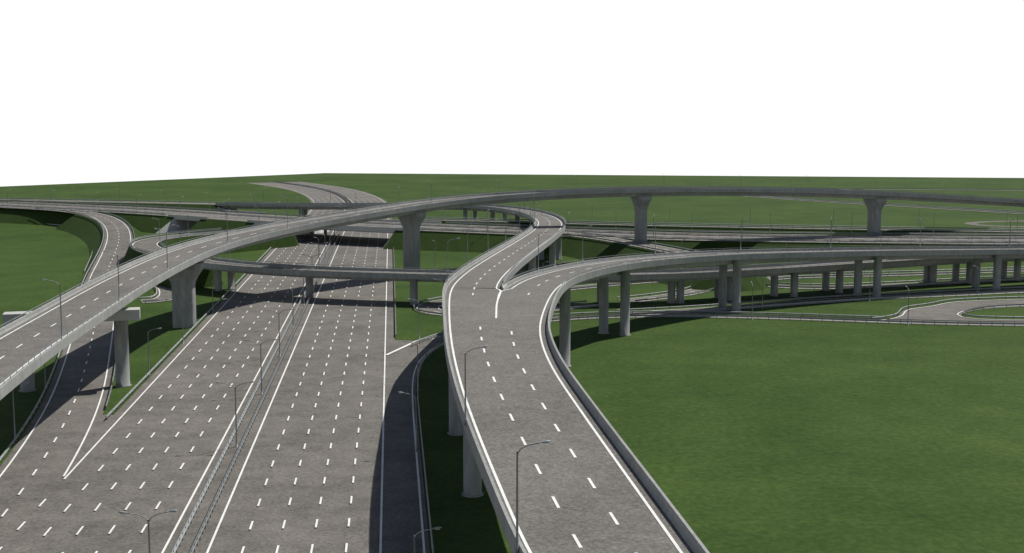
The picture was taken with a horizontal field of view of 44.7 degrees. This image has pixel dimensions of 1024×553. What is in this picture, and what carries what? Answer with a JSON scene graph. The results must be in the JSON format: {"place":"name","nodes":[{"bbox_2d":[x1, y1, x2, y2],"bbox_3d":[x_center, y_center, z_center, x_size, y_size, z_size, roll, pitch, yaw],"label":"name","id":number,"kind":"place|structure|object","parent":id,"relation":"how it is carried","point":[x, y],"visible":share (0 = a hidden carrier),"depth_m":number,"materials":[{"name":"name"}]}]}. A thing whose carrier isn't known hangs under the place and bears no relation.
{"place":"outdoors","nodes":[
{"label":"outdoors","id":0,"kind":"place"},
{"bbox_2d":[0,207,133,552],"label":"slip road","id":1,"kind":"structure","parent":0,"point":[44,457],"depth_m":190.87,"materials":[{"name":"grey asphalt"}]},
{"bbox_2d":[0,207,173,232],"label":"embankment","id":2,"kind":"structure","parent":0,"point":[139,222],"depth_m":572.85,"materials":[{"name":"green plant"}]},
{"bbox_2d":[0,205,165,215],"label":"guardrail","id":3,"kind":"object","parent":2,"relation":"on","point":[94,210],"visible":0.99,"depth_m":569.64,"materials":[{"name":"metal"}]},
{"bbox_2d":[0,199,301,215],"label":"guardrail","id":4,"kind":"object","parent":2,"relation":"on","point":[130,205],"visible":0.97,"depth_m":591.24,"materials":[{"name":"metal"}]},
{"bbox_2d":[56,214,148,285],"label":"embankment","id":5,"kind":"structure","parent":0,"point":[88,231],"depth_m":507.14,"materials":[{"name":"green plant"}]},
{"bbox_2d":[94,415,112,434],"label":"road","id":6,"kind":"structure","parent":0,"point":[103,421],"depth_m":194.14,"materials":[{"name":"grey asphalt"}]},
{"bbox_2d":[1,199,214,204],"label":"ramp road","id":7,"kind":"structure","parent":0,"point":[116,201],"depth_m":631.11,"materials":[{"name":"grey asphalt"}]},
{"bbox_2d":[0,200,232,211],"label":"embankment","id":8,"kind":"structure","parent":0,"point":[201,206],"depth_m":614.85,"materials":[{"name":"green plant"}]},
{"bbox_2d":[0,197,207,202],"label":"guardrail","id":9,"kind":"object","parent":8,"relation":"on","point":[112,200],"visible":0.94,"depth_m":635.77,"materials":[{"name":"metal"}]},
{"bbox_2d":[140,285,171,302],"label":"side road","id":10,"kind":"structure","parent":0,"point":[163,292],"depth_m":338.32,"materials":[{"name":"grey asphalt"}]},
{"bbox_2d":[131,230,229,260],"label":"hairpin road","id":11,"kind":"structure","parent":0,"point":[150,244],"depth_m":413.44,"materials":[{"name":"grey asphalt"}]},
{"bbox_2d":[0,182,394,552],"bbox_3d":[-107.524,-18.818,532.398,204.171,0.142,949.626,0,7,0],"label":"road","id":12,"kind":"structure","parent":0,"point":[304,476],"depth_m":187.18,"materials":[{"name":"grey asphalt"}]},
{"bbox_2d":[118,509,177,552],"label":"street lamp","id":13,"kind":"object","parent":12,"relation":"on","point":[148,520],"visible":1,"depth_m":118.46,"materials":[{"name":"metal"}]},
{"bbox_2d":[182,302,193,343],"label":"street lamp","id":14,"kind":"object","parent":12,"relation":"on","point":[182,322],"visible":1,"depth_m":262.50,"materials":[{"name":"metal"}]},
{"bbox_2d":[212,277,221,312],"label":"street lamp","id":15,"kind":"object","parent":12,"relation":"on","point":[212,292],"visible":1,"depth_m":306.00,"materials":[{"name":"metal"}]},
{"bbox_2d":[216,381,254,446],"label":"street lamp","id":16,"kind":"object","parent":12,"relation":"on","point":[235,409],"visible":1,"depth_m":178.23,"materials":[{"name":"metal"}]},
{"bbox_2d":[245,339,276,393],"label":"street lamp","id":17,"kind":"object","parent":12,"relation":"on","point":[260,361],"visible":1,"depth_m":213.03,"materials":[{"name":"metal"}]},
{"bbox_2d":[265,309,291,355],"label":"street lamp","id":18,"kind":"object","parent":12,"relation":"on","point":[279,328],"visible":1,"depth_m":248.01,"materials":[{"name":"metal"}]},
{"bbox_2d":[280,286,303,327],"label":"street lamp","id":19,"kind":"object","parent":12,"relation":"on","point":[292,302],"visible":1,"depth_m":282.70,"materials":[{"name":"metal"}]},
{"bbox_2d":[293,268,313,305],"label":"street lamp","id":20,"kind":"object","parent":12,"relation":"on","point":[303,285],"visible":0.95,"depth_m":317.73,"materials":[{"name":"metal"}]},
{"bbox_2d":[122,234,298,287],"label":"embankment","id":21,"kind":"structure","parent":0,"point":[205,278],"depth_m":427.27,"materials":[{"name":"green plant"}]},
{"bbox_2d":[129,228,220,253],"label":"guardrail","id":22,"kind":"object","parent":21,"relation":"on","point":[138,238],"visible":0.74,"depth_m":433.74,"materials":[{"name":"metal"}]},
{"bbox_2d":[160,229,236,247],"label":"guardrail","id":23,"kind":"object","parent":21,"relation":"on","point":[170,237],"visible":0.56,"depth_m":435.58,"materials":[{"name":"metal"}]},
{"bbox_2d":[185,219,253,233],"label":"embankment","id":24,"kind":"structure","parent":0,"point":[206,224],"depth_m":515.04,"materials":[{"name":"green plant"}]},
{"bbox_2d":[385,334,442,359],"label":"road","id":25,"kind":"structure","parent":0,"point":[401,346],"depth_m":260.85,"materials":[{"name":"grey asphalt"}]},
{"bbox_2d":[0,173,1023,552],"bbox_3d":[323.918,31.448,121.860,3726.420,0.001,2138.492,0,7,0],"label":"ground","id":26,"kind":"structure","parent":0,"point":[758,435],"depth_m":227.93,"materials":[{"name":"green plant"}]},
{"bbox_2d":[12,381,28,440],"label":"street lamp","id":27,"kind":"object","parent":26,"relation":"on","point":[13,411],"visible":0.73,"depth_m":181.98,"materials":[{"name":"metal"}]},
{"bbox_2d":[0,208,103,459],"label":"guardrail","id":28,"kind":"object","parent":26,"relation":"on","point":[19,432],"visible":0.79,"depth_m":218.07,"materials":[{"name":"metal"}]},
{"bbox_2d":[99,211,134,409],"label":"guardrail","id":29,"kind":"object","parent":26,"relation":"on","point":[114,366],"visible":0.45,"depth_m":229.35,"materials":[{"name":"metal"}]},
{"bbox_2d":[139,286,156,299],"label":"guardrail","id":30,"kind":"object","parent":26,"relation":"on","point":[155,294],"visible":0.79,"depth_m":331.21,"materials":[{"name":"metal"}]},
{"bbox_2d":[148,328,160,374],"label":"street lamp","id":31,"kind":"object","parent":26,"relation":"on","point":[148,350],"visible":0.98,"depth_m":229.82,"materials":[{"name":"metal"}]},
{"bbox_2d":[143,298,171,302],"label":"guardrail","id":32,"kind":"object","parent":26,"relation":"on","point":[166,299],"visible":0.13,"depth_m":323.39,"materials":[{"name":"metal"}]},
{"bbox_2d":[106,247,270,419],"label":"guardrail","id":33,"kind":"object","parent":26,"relation":"on","point":[138,383],"visible":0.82,"depth_m":250.40,"materials":[{"name":"metal"}]},
{"bbox_2d":[156,210,266,232],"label":"road bridge","id":34,"kind":"structure","parent":26,"relation":"on","point":[184,222],"depth_m":535.03,"materials":[{"name":"concrete"}]},
{"bbox_2d":[171,181,347,552],"bbox_3d":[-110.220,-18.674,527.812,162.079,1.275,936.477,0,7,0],"label":"guardrail","id":35,"kind":"object","parent":26,"relation":"on","point":[189,520],"visible":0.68,"depth_m":184.02,"materials":[{"name":"metal"}]},
{"bbox_2d":[189,181,349,552],"bbox_3d":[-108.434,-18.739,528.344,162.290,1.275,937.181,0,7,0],"label":"guardrail","id":36,"kind":"object","parent":26,"relation":"on","point":[205,521],"visible":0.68,"depth_m":188.49,"materials":[{"name":"metal"}]},
{"bbox_2d":[247,215,440,247],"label":"road bridge","id":37,"kind":"structure","parent":26,"relation":"on","point":[368,229],"depth_m":479.79,"materials":[{"name":"concrete"}]},
{"bbox_2d":[393,247,395,332],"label":"guardrail","id":38,"kind":"object","parent":26,"relation":"on","point":[395,303],"visible":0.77,"depth_m":308.98,"materials":[{"name":"metal"}]},
{"bbox_2d":[403,341,418,390],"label":"street lamp","id":39,"kind":"object","parent":26,"relation":"on","point":[417,363],"visible":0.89,"depth_m":216.00,"materials":[{"name":"metal"}]},
{"bbox_2d":[414,275,419,305],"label":"street lamp","id":40,"kind":"object","parent":26,"relation":"on","point":[414,289],"visible":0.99,"depth_m":317.44,"materials":[{"name":"metal"}]},
{"bbox_2d":[0,185,1023,399],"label":"flyover","id":41,"kind":"object","parent":26,"relation":"on","point":[31,342],"visible":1,"depth_m":283.88,"materials":[{"name":"concrete"}]},
{"bbox_2d":[41,279,62,338],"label":"street lamp","id":42,"kind":"object","parent":41,"relation":"on","point":[60,308],"visible":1,"depth_m":175.63,"materials":[{"name":"metal"}]},
{"bbox_2d":[103,250,120,300],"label":"street lamp","id":43,"kind":"object","parent":41,"relation":"on","point":[118,274],"visible":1,"depth_m":211.15,"materials":[{"name":"metal"}]},
{"bbox_2d":[154,228,167,268],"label":"street lamp","id":44,"kind":"object","parent":41,"relation":"on","point":[166,246],"visible":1,"depth_m":249.45,"materials":[{"name":"metal"}]},
{"bbox_2d":[279,195,287,227],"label":"street lamp","id":45,"kind":"object","parent":41,"relation":"on","point":[287,210],"visible":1,"depth_m":325.93,"materials":[{"name":"metal"}]},
{"bbox_2d":[413,283,712,314],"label":"guardrail","id":46,"kind":"object","parent":26,"relation":"on","point":[576,307],"visible":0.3,"depth_m":323.35,"materials":[{"name":"metal"}]},
{"bbox_2d":[441,282,689,306],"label":"guardrail","id":47,"kind":"object","parent":26,"relation":"on","point":[649,294],"visible":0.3,"depth_m":339.16,"materials":[{"name":"metal"}]},
{"bbox_2d":[203,256,1023,304],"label":"flyover","id":48,"kind":"object","parent":26,"relation":"on","point":[218,266],"visible":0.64,"depth_m":332.62,"materials":[{"name":"concrete"}]},
{"bbox_2d":[215,201,1023,552],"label":"forked ramp","id":49,"kind":"structure","parent":26,"relation":"on","point":[587,483],"depth_m":148.06,"materials":[{"name":"grey asphalt"}]},
{"bbox_2d":[447,238,458,280],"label":"street lamp","id":50,"kind":"object","parent":49,"relation":"on","point":[447,258],"visible":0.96,"depth_m":231.41,"materials":[{"name":"metal"}]},
{"bbox_2d":[467,227,477,264],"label":"street lamp","id":51,"kind":"object","parent":49,"relation":"on","point":[467,245],"visible":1,"depth_m":264.50,"materials":[{"name":"metal"}]},
{"bbox_2d":[463,346,487,425],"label":"street lamp","id":52,"kind":"object","parent":49,"relation":"on","point":[465,417],"visible":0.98,"depth_m":123.23,"materials":[{"name":"metal"}]},
{"bbox_2d":[505,212,513,242],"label":"street lamp","id":53,"kind":"object","parent":49,"relation":"on","point":[505,227],"visible":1,"depth_m":329.87,"materials":[{"name":"metal"}]},
{"bbox_2d":[516,440,550,552],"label":"street lamp","id":54,"kind":"object","parent":49,"relation":"on","point":[517,539],"visible":1,"depth_m":89.88,"materials":[{"name":"metal"}]},
{"bbox_2d":[538,231,548,269],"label":"street lamp","id":55,"kind":"object","parent":49,"relation":"on","point":[538,249],"visible":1,"depth_m":253.88,"materials":[{"name":"metal"}]},
{"bbox_2d":[582,225,591,260],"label":"street lamp","id":56,"kind":"object","parent":49,"relation":"on","point":[582,244],"visible":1,"depth_m":274.36,"materials":[{"name":"metal"}]},
{"bbox_2d":[655,221,662,253],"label":"street lamp","id":57,"kind":"object","parent":49,"relation":"on","point":[655,236],"visible":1,"depth_m":298.81,"materials":[{"name":"metal"}]},
{"bbox_2d":[411,311,878,346],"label":"guardrail","id":58,"kind":"object","parent":26,"relation":"on","point":[615,312],"visible":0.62,"depth_m":301.38,"materials":[{"name":"metal"}]},
{"bbox_2d":[417,313,1023,552],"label":"guardrail","id":59,"kind":"object","parent":26,"relation":"on","point":[779,317],"visible":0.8,"depth_m":289.70,"materials":[{"name":"metal"}]},
{"bbox_2d":[750,281,752,319],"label":"street lamp","id":60,"kind":"object","parent":26,"relation":"on","point":[752,301],"visible":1,"depth_m":295.31,"materials":[{"name":"metal"}]},
{"bbox_2d":[617,286,1023,310],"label":"guardrail","id":61,"kind":"object","parent":26,"relation":"on","point":[850,295],"visible":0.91,"depth_m":330.24,"materials":[{"name":"metal"}]},
{"bbox_2d":[630,290,1023,314],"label":"guardrail","id":62,"kind":"object","parent":26,"relation":"on","point":[892,297],"visible":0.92,"depth_m":323.79,"materials":[{"name":"metal"}]},
{"bbox_2d":[754,196,1023,213],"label":"guardrail","id":63,"kind":"object","parent":26,"relation":"on","point":[892,205],"visible":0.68,"depth_m":700.14,"materials":[{"name":"metal"}]},
{"bbox_2d":[765,266,1023,288],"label":"guardrail","id":64,"kind":"object","parent":26,"relation":"on","point":[845,287],"visible":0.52,"depth_m":360.78,"materials":[{"name":"metal"}]},
{"bbox_2d":[770,269,1023,285],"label":"guardrail","id":65,"kind":"object","parent":26,"relation":"on","point":[899,274],"visible":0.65,"depth_m":371.45,"materials":[{"name":"metal"}]},
{"bbox_2d":[774,196,1023,211],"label":"guardrail","id":66,"kind":"object","parent":26,"relation":"on","point":[902,204],"visible":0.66,"depth_m":707.67,"materials":[{"name":"metal"}]},
{"bbox_2d":[822,188,1021,190],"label":"guardrail","id":67,"kind":"object","parent":26,"relation":"on","point":[908,189],"visible":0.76,"depth_m":875.82,"materials":[{"name":"metal"}]},
{"bbox_2d":[872,296,1023,318],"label":"guardrail","id":68,"kind":"object","parent":26,"relation":"on","point":[978,298],"visible":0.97,"depth_m":323.74,"materials":[{"name":"metal"}]},
{"bbox_2d":[962,304,1023,319],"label":"guardrail","id":69,"kind":"object","parent":26,"relation":"on","point":[1006,305],"visible":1,"depth_m":299.92,"materials":[{"name":"metal"}]},
{"bbox_2d":[0,201,1023,243],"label":"cross road","id":70,"kind":"structure","parent":0,"point":[231,217],"depth_m":469.69,"materials":[{"name":"grey asphalt"}]},
{"bbox_2d":[0,202,1023,239],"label":"guardrail","id":71,"kind":"object","parent":70,"relation":"on","point":[599,232],"visible":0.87,"depth_m":461.90,"materials":[{"name":"metal"}]},
{"bbox_2d":[565,230,697,250],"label":"guardrail","id":72,"kind":"object","parent":70,"relation":"on","point":[633,239],"visible":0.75,"depth_m":428.74,"materials":[{"name":"metal"}]},
{"bbox_2d":[0,0,1023,186],"label":"sky","id":73,"kind":"structure","parent":0,"point":[92,91],"materials":[{"name":"white"}]},
{"bbox_2d":[415,282,708,315],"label":"side road","id":74,"kind":"structure","parent":0,"point":[433,306],"depth_m":325.25,"materials":[{"name":"grey asphalt"}]},
{"bbox_2d":[564,232,688,252],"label":"side road","id":75,"kind":"structure","parent":0,"point":[647,245],"depth_m":416.83,"materials":[{"name":"grey asphalt"}]},
{"bbox_2d":[561,235,770,290],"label":"embankment","id":76,"kind":"structure","parent":0,"point":[572,247],"depth_m":412.37,"materials":[{"name":"green plant"}]},
{"bbox_2d":[566,234,671,252],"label":"guardrail","id":77,"kind":"object","parent":76,"relation":"on","point":[617,241],"visible":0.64,"depth_m":418.11,"materials":[{"name":"metal"}]},
{"bbox_2d":[378,314,1023,552],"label":"collector road","id":78,"kind":"structure","parent":0,"point":[404,519],"depth_m":175.20,"materials":[{"name":"grey asphalt"}]},
{"bbox_2d":[398,392,417,452],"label":"street lamp","id":79,"kind":"object","parent":78,"relation":"on","point":[416,419],"visible":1,"depth_m":174.96,"materials":[{"name":"metal"}]},
{"bbox_2d":[414,527,440,552],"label":"street lamp","id":80,"kind":"object","parent":78,"relation":"on","point":[421,531],"visible":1,"depth_m":115.94,"materials":[{"name":"metal"}]},
{"bbox_2d":[384,230,1023,254],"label":"embankment","id":81,"kind":"structure","parent":0,"point":[480,242],"depth_m":450.88,"materials":[{"name":"green plant"}]},
{"bbox_2d":[420,228,1023,243],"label":"guardrail","id":82,"kind":"object","parent":81,"relation":"on","point":[839,241],"visible":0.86,"depth_m":435.91,"materials":[{"name":"metal"}]},
{"bbox_2d":[445,221,1023,235],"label":"guardrail","id":83,"kind":"object","parent":81,"relation":"on","point":[804,233],"visible":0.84,"depth_m":466.87,"materials":[{"name":"metal"}]},
{"bbox_2d":[423,220,1023,235],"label":"embankment","id":84,"kind":"structure","parent":0,"point":[727,229],"depth_m":483.12,"materials":[{"name":"green plant"}]},
{"bbox_2d":[425,219,1023,231],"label":"guardrail","id":85,"kind":"object","parent":84,"relation":"on","point":[740,226],"visible":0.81,"depth_m":483.47,"materials":[{"name":"metal"}]},
{"bbox_2d":[425,217,1023,229],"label":"guardrail","id":86,"kind":"object","parent":84,"relation":"on","point":[737,224],"visible":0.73,"depth_m":492.74,"materials":[{"name":"metal"}]},
{"bbox_2d":[424,219,1023,231],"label":"side road","id":87,"kind":"structure","parent":0,"point":[738,227],"depth_m":485.29,"materials":[{"name":"grey asphalt"}]},
{"bbox_2d":[630,289,1023,314],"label":"side road","id":88,"kind":"structure","parent":0,"point":[772,303],"depth_m":327.14,"materials":[{"name":"grey asphalt"}]},
{"bbox_2d":[747,196,1022,213],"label":"side road","id":89,"kind":"structure","parent":0,"point":[890,205],"depth_m":704.39,"materials":[{"name":"grey asphalt"}]},
{"bbox_2d":[767,269,1023,288],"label":"side road","id":90,"kind":"structure","parent":0,"point":[769,278],"depth_m":371.30,"materials":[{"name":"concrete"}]},
{"bbox_2d":[882,189,1023,190],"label":"side road","id":91,"kind":"structure","parent":0,"point":[931,189],"depth_m":883.14,"materials":[{"name":"grey asphalt"}]},
{"bbox_2d":[884,299,1023,321],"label":"road","id":92,"kind":"structure","parent":0,"point":[949,311],"depth_m":309.86,"materials":[{"name":"grey asphalt"}]},
{"bbox_2d":[964,221,1023,226],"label":"side road","id":93,"kind":"structure","parent":0,"point":[971,223],"depth_m":580.65,"materials":[{"name":"grey asphalt"}]}
]}

